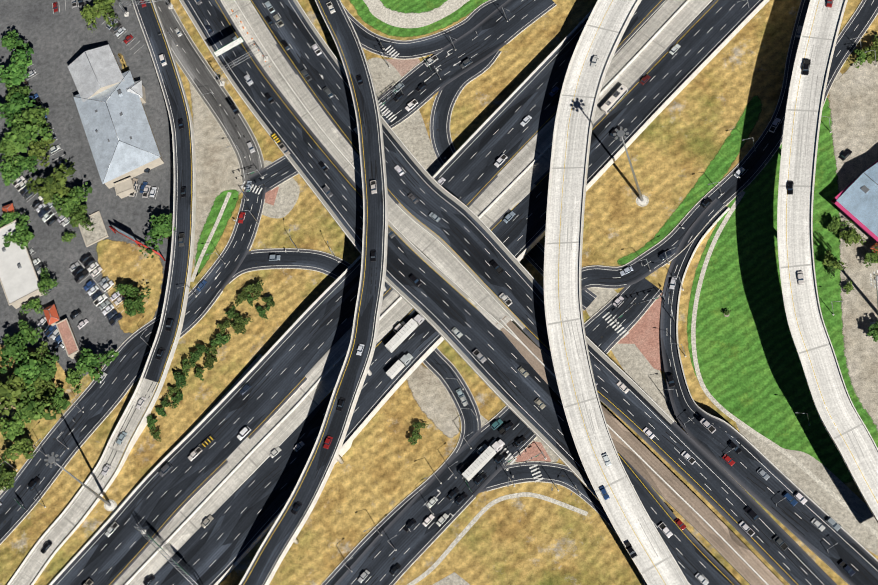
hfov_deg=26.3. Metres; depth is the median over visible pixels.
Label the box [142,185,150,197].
pickup
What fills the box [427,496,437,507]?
car
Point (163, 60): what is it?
van
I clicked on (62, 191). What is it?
tree
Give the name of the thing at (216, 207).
green grass
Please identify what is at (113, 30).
pickup
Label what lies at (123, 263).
lawn grass
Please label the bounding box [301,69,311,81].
pickup
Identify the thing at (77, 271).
suv
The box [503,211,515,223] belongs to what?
car
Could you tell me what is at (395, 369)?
box truck
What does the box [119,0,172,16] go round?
sign gantry
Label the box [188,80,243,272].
dirt
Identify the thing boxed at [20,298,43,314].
tree
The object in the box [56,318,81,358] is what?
building
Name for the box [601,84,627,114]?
bus
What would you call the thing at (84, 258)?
car
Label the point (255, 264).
manhole covers
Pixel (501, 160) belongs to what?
pickup
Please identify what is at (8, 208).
shop awning
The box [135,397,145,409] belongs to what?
car
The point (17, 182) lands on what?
pickup
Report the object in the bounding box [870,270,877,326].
cell tower
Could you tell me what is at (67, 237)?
tree
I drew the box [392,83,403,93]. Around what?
suv
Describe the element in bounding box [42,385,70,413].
tree
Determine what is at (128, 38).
car
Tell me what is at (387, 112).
cross markings
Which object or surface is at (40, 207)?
car
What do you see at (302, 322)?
markings
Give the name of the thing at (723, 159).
green grass
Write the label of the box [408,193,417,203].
car
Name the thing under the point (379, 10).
island path
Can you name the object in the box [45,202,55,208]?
pickup
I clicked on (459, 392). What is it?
car
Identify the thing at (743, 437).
curb
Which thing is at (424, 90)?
anw markings
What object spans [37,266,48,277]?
pickup
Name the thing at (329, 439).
car
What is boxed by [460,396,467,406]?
car
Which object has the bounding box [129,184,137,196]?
pickup
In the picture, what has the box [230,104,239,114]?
car
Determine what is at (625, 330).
cross markings
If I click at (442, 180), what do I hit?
car
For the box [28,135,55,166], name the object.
tree
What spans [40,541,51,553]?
car
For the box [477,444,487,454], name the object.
car
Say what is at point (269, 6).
pickup
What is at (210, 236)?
sidewalk
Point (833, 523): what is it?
suv
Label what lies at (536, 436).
kerb
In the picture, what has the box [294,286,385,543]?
pier columns
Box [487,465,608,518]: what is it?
markings
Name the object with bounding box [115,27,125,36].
car
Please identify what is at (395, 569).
car
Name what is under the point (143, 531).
sign gantry
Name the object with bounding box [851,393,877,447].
green grass
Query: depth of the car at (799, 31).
677.07 m
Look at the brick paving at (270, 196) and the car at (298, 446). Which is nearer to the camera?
the car at (298, 446)
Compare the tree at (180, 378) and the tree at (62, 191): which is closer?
the tree at (180, 378)
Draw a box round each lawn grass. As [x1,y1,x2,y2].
[96,239,163,332]
[118,53,128,71]
[380,0,446,13]
[852,30,877,60]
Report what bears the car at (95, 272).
on the parking lot pavement at (61, 41)
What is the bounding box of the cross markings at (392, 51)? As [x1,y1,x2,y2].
[385,45,398,58]
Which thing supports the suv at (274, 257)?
on the road at (303, 259)
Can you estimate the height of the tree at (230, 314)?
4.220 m
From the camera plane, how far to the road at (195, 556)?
658.11 m
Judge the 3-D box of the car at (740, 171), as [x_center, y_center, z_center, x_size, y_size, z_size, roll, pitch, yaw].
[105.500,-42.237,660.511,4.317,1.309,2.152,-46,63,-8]
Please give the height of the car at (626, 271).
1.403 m
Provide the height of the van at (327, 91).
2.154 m
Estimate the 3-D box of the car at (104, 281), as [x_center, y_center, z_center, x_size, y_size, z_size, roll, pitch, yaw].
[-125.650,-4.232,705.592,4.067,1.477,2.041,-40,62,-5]
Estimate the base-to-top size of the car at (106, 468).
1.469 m
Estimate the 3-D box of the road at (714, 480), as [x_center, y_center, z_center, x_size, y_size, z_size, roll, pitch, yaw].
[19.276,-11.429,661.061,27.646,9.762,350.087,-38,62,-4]
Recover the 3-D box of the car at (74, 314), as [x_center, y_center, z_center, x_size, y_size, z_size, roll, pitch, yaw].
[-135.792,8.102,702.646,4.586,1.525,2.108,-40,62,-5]
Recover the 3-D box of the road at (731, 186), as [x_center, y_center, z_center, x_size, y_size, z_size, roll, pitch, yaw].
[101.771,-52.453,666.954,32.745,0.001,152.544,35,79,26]
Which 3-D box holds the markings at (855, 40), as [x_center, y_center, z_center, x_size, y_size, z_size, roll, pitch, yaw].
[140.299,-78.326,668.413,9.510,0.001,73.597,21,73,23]
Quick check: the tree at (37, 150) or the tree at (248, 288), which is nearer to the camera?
the tree at (248, 288)
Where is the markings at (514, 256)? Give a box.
[156,0,759,584]
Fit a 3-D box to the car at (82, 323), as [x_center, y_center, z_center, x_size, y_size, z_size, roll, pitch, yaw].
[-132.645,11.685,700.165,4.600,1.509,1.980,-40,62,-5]
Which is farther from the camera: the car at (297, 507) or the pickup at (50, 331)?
the pickup at (50, 331)
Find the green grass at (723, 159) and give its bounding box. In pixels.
[617,95,761,264]
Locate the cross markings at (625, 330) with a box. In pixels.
[602,312,628,337]
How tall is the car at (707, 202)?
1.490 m
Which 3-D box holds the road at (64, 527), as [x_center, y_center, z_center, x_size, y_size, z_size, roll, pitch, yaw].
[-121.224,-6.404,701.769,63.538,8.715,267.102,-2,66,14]
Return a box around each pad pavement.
[104,500,116,510]
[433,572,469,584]
[636,195,648,206]
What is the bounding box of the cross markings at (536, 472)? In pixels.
[529,464,542,480]
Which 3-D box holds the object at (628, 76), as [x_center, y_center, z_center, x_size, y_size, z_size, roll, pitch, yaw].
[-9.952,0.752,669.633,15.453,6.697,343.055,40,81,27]
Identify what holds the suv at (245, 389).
on the road at (184, 480)
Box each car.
[24,191,33,199]
[28,70,35,77]
[28,93,38,102]
[32,200,42,208]
[33,258,40,264]
[35,263,43,270]
[36,203,45,212]
[37,317,46,327]
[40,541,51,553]
[46,216,56,225]
[52,342,60,350]
[53,2,57,12]
[57,215,65,222]
[61,217,70,226]
[69,262,79,271]
[70,309,81,319]
[77,319,88,329]
[79,252,91,262]
[83,257,94,267]
[87,262,98,272]
[87,285,98,295]
[91,267,102,276]
[91,290,101,299]
[97,372,107,383]
[99,277,109,285]
[99,300,109,310]
[101,464,110,475]
[102,304,114,315]
[110,291,120,300]
[114,296,124,305]
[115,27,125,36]
[116,431,126,444]
[123,35,132,43]
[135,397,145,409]
[140,181,147,192]
[143,575,154,584]
[150,187,156,197]
[156,348,164,359]
[174,27,181,36]
[178,119,183,128]
[181,187,186,197]
[196,280,206,291]
[201,515,213,528]
[205,25,212,34]
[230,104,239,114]
[238,212,244,223]
[244,74,253,85]
[246,181,251,191]
[265,16,273,26]
[269,447,280,457]
[291,502,301,514]
[293,441,304,451]
[319,162,327,171]
[323,436,332,448]
[337,398,345,411]
[356,344,364,355]
[357,75,362,85]
[357,570,369,582]
[371,250,376,261]
[390,564,400,575]
[393,92,404,101]
[394,165,404,175]
[404,519,416,531]
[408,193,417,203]
[416,82,426,91]
[422,514,434,526]
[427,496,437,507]
[429,212,440,221]
[436,513,448,526]
[437,177,445,184]
[447,488,458,500]
[451,327,462,337]
[456,388,465,397]
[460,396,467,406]
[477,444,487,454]
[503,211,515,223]
[514,436,525,447]
[518,367,528,377]
[520,115,531,126]
[534,398,545,408]
[549,86,558,96]
[590,55,598,66]
[599,486,609,499]
[602,453,611,466]
[613,296,623,306]
[617,381,629,392]
[619,266,633,275]
[640,75,650,84]
[643,427,654,438]
[669,44,680,54]
[669,277,676,289]
[674,518,685,529]
[695,573,708,584]
[701,198,711,207]
[722,454,734,465]
[734,167,744,177]
[757,468,769,480]
[787,181,793,194]
[796,25,802,37]
[797,271,803,284]
[811,518,825,531]
[839,149,851,160]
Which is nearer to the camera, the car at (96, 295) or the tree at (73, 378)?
the tree at (73, 378)
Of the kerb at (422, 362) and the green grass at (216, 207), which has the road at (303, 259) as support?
the kerb at (422, 362)
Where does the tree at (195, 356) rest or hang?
on the ground at (386, 466)
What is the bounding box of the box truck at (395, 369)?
[386,353,412,378]
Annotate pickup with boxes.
[13,176,24,186]
[16,180,27,191]
[20,185,30,195]
[32,97,40,104]
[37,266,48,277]
[38,206,50,217]
[42,210,53,222]
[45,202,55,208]
[45,325,56,336]
[71,0,77,7]
[74,269,88,282]
[78,0,83,5]
[83,579,93,584]
[93,294,107,306]
[105,522,118,537]
[108,313,122,325]
[110,22,122,33]
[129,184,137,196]
[132,178,137,185]
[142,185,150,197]
[179,233,184,246]
[264,1,274,12]
[273,14,283,26]
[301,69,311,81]
[311,44,321,55]
[327,2,335,13]
[370,180,377,193]
[405,99,417,111]
[424,55,437,66]
[473,349,486,362]
[490,260,502,273]
[494,154,507,167]
[499,293,511,306]
[499,421,513,435]
[624,541,637,558]
[658,522,672,537]
[681,451,695,464]
[700,418,715,433]
[739,521,754,536]
[769,118,780,132]
[773,535,788,550]
[802,59,810,75]
[839,561,854,576]
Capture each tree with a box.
[0,43,33,86]
[0,91,34,127]
[0,136,27,173]
[0,160,20,185]
[0,212,19,227]
[0,334,29,373]
[0,374,28,425]
[0,410,32,440]
[0,436,35,462]
[0,461,16,490]
[1,30,29,50]
[2,111,52,152]
[2,214,34,249]
[5,78,31,102]
[8,319,42,344]
[12,348,40,389]
[14,154,37,174]
[15,384,62,420]
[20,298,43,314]
[21,106,49,133]
[22,377,55,403]
[25,159,76,201]
[27,350,58,381]
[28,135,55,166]
[29,341,47,364]
[37,268,58,295]
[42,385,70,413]
[44,179,73,203]
[50,182,92,217]
[62,231,76,242]
[65,368,87,393]
[69,204,95,230]
[75,347,118,382]
[80,4,98,30]
[90,0,119,26]
[113,283,138,299]
[123,288,150,316]
[139,213,175,257]
[146,414,157,429]
[149,430,160,441]
[155,407,166,416]
[160,396,171,407]
[167,386,180,397]
[171,391,182,408]
[173,372,187,388]
[182,357,196,378]
[189,349,201,362]
[195,344,211,356]
[195,367,204,380]
[204,353,217,369]
[209,333,230,346]
[209,343,222,355]
[217,320,230,334]
[225,306,239,319]
[231,322,246,334]
[234,315,253,328]
[235,292,247,306]
[242,285,253,292]
[247,294,256,308]
[248,280,263,300]
[255,306,269,321]
[261,296,274,307]
[407,428,421,444]
[412,422,428,433]
[823,250,847,269]
[826,217,853,233]
[828,259,841,277]
[839,227,867,246]
[843,280,853,293]
[854,49,868,67]
[861,38,877,63]
[864,242,877,267]
[867,321,877,341]
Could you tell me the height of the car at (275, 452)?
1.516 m
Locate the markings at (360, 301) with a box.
[244,0,383,583]
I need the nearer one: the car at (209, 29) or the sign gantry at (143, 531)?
the sign gantry at (143, 531)
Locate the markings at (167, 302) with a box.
[12,1,191,583]
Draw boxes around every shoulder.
[180,0,596,495]
[293,0,672,423]
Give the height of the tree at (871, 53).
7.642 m
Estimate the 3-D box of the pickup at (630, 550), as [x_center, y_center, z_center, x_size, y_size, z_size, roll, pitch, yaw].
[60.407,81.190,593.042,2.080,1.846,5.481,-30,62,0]
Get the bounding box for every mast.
[44,452,113,509]
[613,127,646,204]
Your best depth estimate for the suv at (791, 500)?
600.78 m
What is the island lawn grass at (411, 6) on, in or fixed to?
on the island path
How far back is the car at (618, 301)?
651.02 m
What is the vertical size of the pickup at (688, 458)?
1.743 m
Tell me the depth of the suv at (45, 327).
703.00 m
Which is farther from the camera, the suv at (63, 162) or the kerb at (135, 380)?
the suv at (63, 162)
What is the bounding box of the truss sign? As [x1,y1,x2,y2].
[109,226,165,260]
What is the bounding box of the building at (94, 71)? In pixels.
[68,44,124,101]
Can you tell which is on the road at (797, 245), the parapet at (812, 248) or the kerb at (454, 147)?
the parapet at (812, 248)
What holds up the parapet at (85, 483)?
on the road at (64, 527)
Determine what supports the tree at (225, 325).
on the ground at (386, 466)
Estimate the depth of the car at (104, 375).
688.21 m
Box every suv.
[28,477,39,490]
[42,322,51,331]
[49,145,60,153]
[51,329,59,339]
[55,160,67,168]
[55,335,61,342]
[72,266,83,276]
[83,280,94,290]
[102,280,113,291]
[106,310,117,319]
[107,19,117,29]
[165,319,173,331]
[239,384,251,395]
[247,142,255,153]
[265,93,274,103]
[269,255,280,260]
[281,40,290,50]
[322,186,332,197]
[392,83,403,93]
[409,274,421,286]
[455,493,467,505]
[457,462,469,474]
[474,473,486,485]
[491,419,502,429]
[494,451,507,464]
[610,126,619,137]
[659,249,672,260]
[667,374,675,387]
[728,441,741,454]
[744,506,758,520]
[783,492,797,506]
[794,492,806,504]
[826,0,832,7]
[826,517,840,530]
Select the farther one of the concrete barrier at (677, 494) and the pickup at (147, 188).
the pickup at (147, 188)
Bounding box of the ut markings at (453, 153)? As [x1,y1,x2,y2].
[433,52,594,307]
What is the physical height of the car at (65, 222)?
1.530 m
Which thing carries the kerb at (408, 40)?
on the road at (410, 49)
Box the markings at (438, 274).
[188,0,733,584]
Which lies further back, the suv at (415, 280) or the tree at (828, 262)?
the suv at (415, 280)
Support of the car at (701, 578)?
on the road at (480, 330)
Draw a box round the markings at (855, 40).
[825,0,877,91]
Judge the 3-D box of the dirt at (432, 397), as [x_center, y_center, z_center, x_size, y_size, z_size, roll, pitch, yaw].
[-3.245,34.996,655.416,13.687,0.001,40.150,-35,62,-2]
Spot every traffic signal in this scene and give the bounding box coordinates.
[241,184,264,200]
[381,85,402,101]
[503,450,526,470]
[519,451,546,465]
[615,303,635,327]
[638,294,665,304]
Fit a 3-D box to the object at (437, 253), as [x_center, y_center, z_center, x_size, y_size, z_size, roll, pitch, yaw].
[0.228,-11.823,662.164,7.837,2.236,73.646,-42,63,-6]
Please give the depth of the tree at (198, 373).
676.58 m
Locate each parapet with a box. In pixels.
[7,0,194,584]
[49,9,592,584]
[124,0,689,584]
[179,0,598,499]
[214,0,766,584]
[234,0,361,177]
[239,0,386,584]
[296,0,673,421]
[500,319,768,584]
[544,0,689,584]
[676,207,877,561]
[777,0,877,520]
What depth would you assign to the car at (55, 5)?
764.60 m
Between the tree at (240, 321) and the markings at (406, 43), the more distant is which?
the markings at (406, 43)
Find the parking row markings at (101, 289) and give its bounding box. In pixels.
[77,252,123,313]
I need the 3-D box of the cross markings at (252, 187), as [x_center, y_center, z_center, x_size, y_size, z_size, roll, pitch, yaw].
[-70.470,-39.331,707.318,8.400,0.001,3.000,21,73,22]
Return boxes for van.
[158,463,172,476]
[159,54,166,65]
[237,426,250,440]
[323,86,333,98]
[388,227,395,238]
[394,321,405,333]
[460,58,472,68]
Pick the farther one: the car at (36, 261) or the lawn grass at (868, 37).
the car at (36, 261)
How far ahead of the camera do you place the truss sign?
703.17 m
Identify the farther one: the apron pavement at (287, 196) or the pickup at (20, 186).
the pickup at (20, 186)
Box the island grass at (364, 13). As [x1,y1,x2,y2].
[350,0,487,37]
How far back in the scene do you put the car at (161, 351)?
679.11 m
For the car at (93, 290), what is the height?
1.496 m
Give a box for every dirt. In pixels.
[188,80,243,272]
[407,364,459,437]
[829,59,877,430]
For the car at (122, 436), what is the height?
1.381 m
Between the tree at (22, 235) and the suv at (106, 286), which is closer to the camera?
the suv at (106, 286)
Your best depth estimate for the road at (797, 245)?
617.62 m
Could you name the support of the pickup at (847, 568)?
on the road at (714, 446)
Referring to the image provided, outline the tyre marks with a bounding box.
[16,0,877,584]
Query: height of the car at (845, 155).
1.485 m
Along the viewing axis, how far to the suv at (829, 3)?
658.24 m
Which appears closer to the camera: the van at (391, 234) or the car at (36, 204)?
the van at (391, 234)
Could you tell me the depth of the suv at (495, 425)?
642.94 m
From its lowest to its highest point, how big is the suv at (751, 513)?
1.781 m
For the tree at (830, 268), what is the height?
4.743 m
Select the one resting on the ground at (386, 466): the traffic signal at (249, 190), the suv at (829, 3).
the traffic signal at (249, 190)
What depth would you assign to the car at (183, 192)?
702.84 m
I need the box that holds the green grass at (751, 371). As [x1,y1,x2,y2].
[687,98,854,482]
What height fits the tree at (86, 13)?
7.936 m
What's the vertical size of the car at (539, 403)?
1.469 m
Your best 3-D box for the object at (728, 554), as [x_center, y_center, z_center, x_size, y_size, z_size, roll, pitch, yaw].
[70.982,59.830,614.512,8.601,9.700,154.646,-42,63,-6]
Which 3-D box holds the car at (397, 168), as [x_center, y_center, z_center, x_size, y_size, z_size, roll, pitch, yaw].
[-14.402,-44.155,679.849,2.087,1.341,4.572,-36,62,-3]
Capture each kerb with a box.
[0,199,264,544]
[169,0,263,178]
[229,248,481,584]
[271,4,556,189]
[343,0,489,59]
[393,291,662,584]
[430,51,597,310]
[487,461,645,584]
[582,0,801,288]
[823,0,877,105]
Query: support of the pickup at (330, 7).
on the road at (374, 233)
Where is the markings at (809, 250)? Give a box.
[786,1,877,502]
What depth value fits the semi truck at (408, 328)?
656.59 m
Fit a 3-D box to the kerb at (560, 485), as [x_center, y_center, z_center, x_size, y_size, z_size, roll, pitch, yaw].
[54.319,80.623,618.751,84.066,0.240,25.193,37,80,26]
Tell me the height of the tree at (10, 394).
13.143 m
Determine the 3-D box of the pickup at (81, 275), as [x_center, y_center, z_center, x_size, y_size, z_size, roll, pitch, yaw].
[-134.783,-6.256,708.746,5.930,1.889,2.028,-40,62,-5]
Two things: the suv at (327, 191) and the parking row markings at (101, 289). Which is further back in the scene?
the parking row markings at (101, 289)
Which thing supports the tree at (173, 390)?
on the ground at (386, 466)
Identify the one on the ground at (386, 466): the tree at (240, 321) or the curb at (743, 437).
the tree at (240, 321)
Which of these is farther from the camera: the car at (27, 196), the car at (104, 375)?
the car at (27, 196)
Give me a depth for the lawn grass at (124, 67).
745.91 m
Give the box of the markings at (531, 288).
[251,0,823,584]
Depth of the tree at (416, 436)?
646.19 m
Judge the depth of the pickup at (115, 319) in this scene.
696.98 m
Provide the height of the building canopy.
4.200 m
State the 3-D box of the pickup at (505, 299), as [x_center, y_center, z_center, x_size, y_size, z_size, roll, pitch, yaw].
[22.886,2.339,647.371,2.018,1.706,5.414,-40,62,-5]
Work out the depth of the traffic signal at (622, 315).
643.07 m
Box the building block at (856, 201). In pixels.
[831,160,877,241]
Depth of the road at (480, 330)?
654.18 m
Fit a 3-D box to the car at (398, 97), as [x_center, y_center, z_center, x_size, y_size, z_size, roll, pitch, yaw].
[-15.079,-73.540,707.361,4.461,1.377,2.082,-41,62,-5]
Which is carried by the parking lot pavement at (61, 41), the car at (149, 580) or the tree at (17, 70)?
the tree at (17, 70)
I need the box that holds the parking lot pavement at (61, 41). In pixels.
[0,0,173,377]
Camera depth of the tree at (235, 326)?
679.69 m
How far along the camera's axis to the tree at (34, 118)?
733.31 m
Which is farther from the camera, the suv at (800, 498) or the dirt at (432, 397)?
the dirt at (432, 397)
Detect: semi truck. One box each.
[385,314,424,352]
[462,439,504,481]
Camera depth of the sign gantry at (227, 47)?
705.12 m
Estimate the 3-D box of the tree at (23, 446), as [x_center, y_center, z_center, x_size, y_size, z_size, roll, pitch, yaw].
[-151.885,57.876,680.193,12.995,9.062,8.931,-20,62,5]
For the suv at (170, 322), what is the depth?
681.99 m
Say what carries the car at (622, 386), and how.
on the road at (714, 480)
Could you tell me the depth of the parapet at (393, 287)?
656.25 m
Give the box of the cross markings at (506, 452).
[489,439,516,464]
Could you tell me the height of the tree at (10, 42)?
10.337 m
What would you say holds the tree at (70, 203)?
on the parking lot pavement at (61, 41)
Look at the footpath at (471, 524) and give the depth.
630.32 m
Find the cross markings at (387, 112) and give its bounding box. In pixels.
[377,98,396,121]
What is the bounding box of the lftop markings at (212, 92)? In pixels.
[159,8,261,177]
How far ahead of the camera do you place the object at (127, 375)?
687.31 m
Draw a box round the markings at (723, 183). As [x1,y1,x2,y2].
[581,0,804,285]
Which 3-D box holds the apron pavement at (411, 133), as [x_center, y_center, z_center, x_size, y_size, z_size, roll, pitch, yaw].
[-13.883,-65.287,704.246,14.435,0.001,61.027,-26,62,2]
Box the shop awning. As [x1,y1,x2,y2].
[2,203,17,220]
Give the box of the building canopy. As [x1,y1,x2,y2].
[114,177,136,198]
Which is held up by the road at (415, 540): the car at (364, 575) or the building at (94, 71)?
the car at (364, 575)
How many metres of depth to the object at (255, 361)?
674.37 m
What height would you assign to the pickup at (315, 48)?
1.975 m
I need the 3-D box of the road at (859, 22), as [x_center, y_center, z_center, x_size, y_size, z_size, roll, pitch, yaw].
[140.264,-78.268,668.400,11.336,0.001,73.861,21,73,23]
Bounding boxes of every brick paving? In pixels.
[265,187,278,205]
[384,58,419,76]
[515,441,550,462]
[617,290,664,371]
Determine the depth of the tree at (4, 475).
675.08 m
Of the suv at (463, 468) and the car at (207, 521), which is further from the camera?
the car at (207, 521)
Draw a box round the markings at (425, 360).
[233,251,477,583]
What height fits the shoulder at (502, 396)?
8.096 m
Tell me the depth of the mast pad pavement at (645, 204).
665.73 m
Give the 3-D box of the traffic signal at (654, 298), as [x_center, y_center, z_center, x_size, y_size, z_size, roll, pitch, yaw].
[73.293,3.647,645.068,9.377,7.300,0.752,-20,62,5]
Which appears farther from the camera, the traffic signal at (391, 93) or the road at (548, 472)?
the traffic signal at (391, 93)
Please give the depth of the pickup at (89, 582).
655.36 m
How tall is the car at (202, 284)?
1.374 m
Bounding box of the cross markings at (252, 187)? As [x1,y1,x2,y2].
[241,181,261,193]
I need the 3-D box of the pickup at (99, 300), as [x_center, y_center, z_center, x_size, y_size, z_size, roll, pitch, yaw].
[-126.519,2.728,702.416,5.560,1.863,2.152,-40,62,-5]
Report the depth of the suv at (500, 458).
637.42 m
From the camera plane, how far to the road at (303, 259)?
657.19 m
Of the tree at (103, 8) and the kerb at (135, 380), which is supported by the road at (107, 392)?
the kerb at (135, 380)
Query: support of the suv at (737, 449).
on the road at (714, 446)
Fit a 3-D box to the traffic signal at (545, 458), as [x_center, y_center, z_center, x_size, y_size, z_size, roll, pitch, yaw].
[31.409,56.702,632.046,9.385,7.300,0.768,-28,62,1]
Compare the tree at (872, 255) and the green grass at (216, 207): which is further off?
the green grass at (216, 207)
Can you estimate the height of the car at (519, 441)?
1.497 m
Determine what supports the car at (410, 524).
on the road at (415, 540)
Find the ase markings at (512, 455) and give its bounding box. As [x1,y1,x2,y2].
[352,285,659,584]
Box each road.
[0,187,266,542]
[10,0,195,584]
[52,0,666,584]
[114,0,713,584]
[149,0,769,584]
[154,0,263,187]
[184,0,739,584]
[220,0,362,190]
[228,249,480,584]
[241,0,387,584]
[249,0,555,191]
[250,0,836,584]
[334,278,661,584]
[345,0,506,58]
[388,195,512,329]
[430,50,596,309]
[480,462,646,584]
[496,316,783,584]
[545,0,687,584]
[581,0,809,290]
[660,199,877,584]
[777,0,877,522]
[823,0,877,102]
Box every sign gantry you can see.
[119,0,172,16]
[134,524,197,584]
[213,37,267,85]
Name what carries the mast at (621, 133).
on the ground at (386, 466)
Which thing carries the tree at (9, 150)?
on the parking lot pavement at (61, 41)
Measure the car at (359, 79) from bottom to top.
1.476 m
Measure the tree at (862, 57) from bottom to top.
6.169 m
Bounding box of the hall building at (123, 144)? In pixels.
[73,70,163,188]
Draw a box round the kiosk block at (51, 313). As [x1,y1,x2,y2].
[43,304,60,325]
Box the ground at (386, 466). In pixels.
[0,0,877,584]
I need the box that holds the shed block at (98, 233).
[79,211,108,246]
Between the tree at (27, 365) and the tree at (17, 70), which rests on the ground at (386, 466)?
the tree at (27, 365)
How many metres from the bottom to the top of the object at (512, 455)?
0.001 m
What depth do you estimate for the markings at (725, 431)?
622.28 m
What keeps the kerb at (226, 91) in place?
on the road at (202, 77)
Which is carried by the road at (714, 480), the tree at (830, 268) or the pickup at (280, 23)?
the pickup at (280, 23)
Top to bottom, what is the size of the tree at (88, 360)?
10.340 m
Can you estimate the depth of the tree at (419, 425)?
648.57 m
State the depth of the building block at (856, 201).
637.09 m
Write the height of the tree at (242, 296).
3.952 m
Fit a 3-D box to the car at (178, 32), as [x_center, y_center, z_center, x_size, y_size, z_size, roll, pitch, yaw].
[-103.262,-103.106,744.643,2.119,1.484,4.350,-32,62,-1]
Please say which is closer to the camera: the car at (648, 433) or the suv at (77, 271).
the car at (648, 433)
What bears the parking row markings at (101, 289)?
on the parking lot pavement at (61, 41)
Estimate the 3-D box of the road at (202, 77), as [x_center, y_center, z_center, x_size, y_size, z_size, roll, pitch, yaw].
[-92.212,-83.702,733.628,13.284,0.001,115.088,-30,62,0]
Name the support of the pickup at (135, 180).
on the parking lot pavement at (61, 41)
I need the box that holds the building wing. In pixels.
[126,80,145,102]
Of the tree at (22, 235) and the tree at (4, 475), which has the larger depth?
the tree at (22, 235)
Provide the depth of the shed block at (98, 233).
716.25 m
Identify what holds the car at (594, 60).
on the road at (565, 257)
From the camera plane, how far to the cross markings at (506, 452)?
638.63 m
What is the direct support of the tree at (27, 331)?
on the parking lot pavement at (61, 41)
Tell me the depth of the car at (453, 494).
636.67 m
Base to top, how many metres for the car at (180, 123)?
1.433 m
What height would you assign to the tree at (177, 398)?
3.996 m
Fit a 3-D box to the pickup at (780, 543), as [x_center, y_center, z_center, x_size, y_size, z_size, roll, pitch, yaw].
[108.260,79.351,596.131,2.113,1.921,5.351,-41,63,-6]
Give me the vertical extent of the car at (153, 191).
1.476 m
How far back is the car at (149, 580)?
650.27 m
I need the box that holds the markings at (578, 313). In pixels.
[558,0,684,584]
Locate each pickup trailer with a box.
[188,435,214,460]
[270,133,290,155]
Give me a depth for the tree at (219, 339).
679.51 m
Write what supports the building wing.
on the parking lot pavement at (61, 41)
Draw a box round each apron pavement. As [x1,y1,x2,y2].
[262,160,299,217]
[367,57,441,176]
[481,415,558,465]
[586,287,680,426]
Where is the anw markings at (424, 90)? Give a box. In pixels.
[261,0,552,187]
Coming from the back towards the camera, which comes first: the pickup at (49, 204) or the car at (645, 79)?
the pickup at (49, 204)
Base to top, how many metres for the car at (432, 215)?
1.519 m
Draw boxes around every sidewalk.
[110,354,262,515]
[191,192,230,281]
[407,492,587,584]
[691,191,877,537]
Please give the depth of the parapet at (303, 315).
672.09 m
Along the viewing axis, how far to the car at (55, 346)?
698.60 m
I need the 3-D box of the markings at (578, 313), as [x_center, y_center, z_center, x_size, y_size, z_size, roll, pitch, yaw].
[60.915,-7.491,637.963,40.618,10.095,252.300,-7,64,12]
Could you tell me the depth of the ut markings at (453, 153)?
697.46 m
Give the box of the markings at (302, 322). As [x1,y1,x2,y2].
[58,0,661,584]
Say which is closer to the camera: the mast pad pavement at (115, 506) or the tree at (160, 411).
the mast pad pavement at (115, 506)
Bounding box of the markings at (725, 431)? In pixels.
[668,210,877,570]
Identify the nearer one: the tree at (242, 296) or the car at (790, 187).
the car at (790, 187)
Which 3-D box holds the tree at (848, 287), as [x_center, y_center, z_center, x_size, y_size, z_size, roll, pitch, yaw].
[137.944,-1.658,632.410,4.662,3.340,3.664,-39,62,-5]
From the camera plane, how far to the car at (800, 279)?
612.33 m
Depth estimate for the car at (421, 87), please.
706.33 m
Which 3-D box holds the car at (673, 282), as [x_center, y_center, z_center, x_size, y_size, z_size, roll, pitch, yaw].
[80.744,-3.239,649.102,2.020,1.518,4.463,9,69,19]
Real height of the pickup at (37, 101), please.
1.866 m
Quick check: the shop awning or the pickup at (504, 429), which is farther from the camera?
the shop awning
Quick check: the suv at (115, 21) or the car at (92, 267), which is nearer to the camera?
the car at (92, 267)
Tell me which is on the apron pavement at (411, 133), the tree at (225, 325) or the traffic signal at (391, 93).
the traffic signal at (391, 93)
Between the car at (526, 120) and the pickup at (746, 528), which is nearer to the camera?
the pickup at (746, 528)
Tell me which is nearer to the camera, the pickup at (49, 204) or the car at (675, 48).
the car at (675, 48)
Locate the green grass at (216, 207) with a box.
[195,190,238,276]
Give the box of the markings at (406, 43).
[348,0,495,56]
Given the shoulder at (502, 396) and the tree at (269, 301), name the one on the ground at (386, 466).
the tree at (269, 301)
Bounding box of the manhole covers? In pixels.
[3,12,806,559]
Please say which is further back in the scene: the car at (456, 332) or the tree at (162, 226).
the tree at (162, 226)
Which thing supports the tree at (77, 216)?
on the parking lot pavement at (61, 41)
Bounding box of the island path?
[363,0,469,27]
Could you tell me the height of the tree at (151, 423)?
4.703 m
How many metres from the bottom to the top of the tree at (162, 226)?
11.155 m
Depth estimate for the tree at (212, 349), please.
679.84 m
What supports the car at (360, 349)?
on the road at (374, 233)
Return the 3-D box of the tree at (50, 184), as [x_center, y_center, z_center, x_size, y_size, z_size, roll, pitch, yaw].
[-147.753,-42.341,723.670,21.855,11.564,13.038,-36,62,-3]

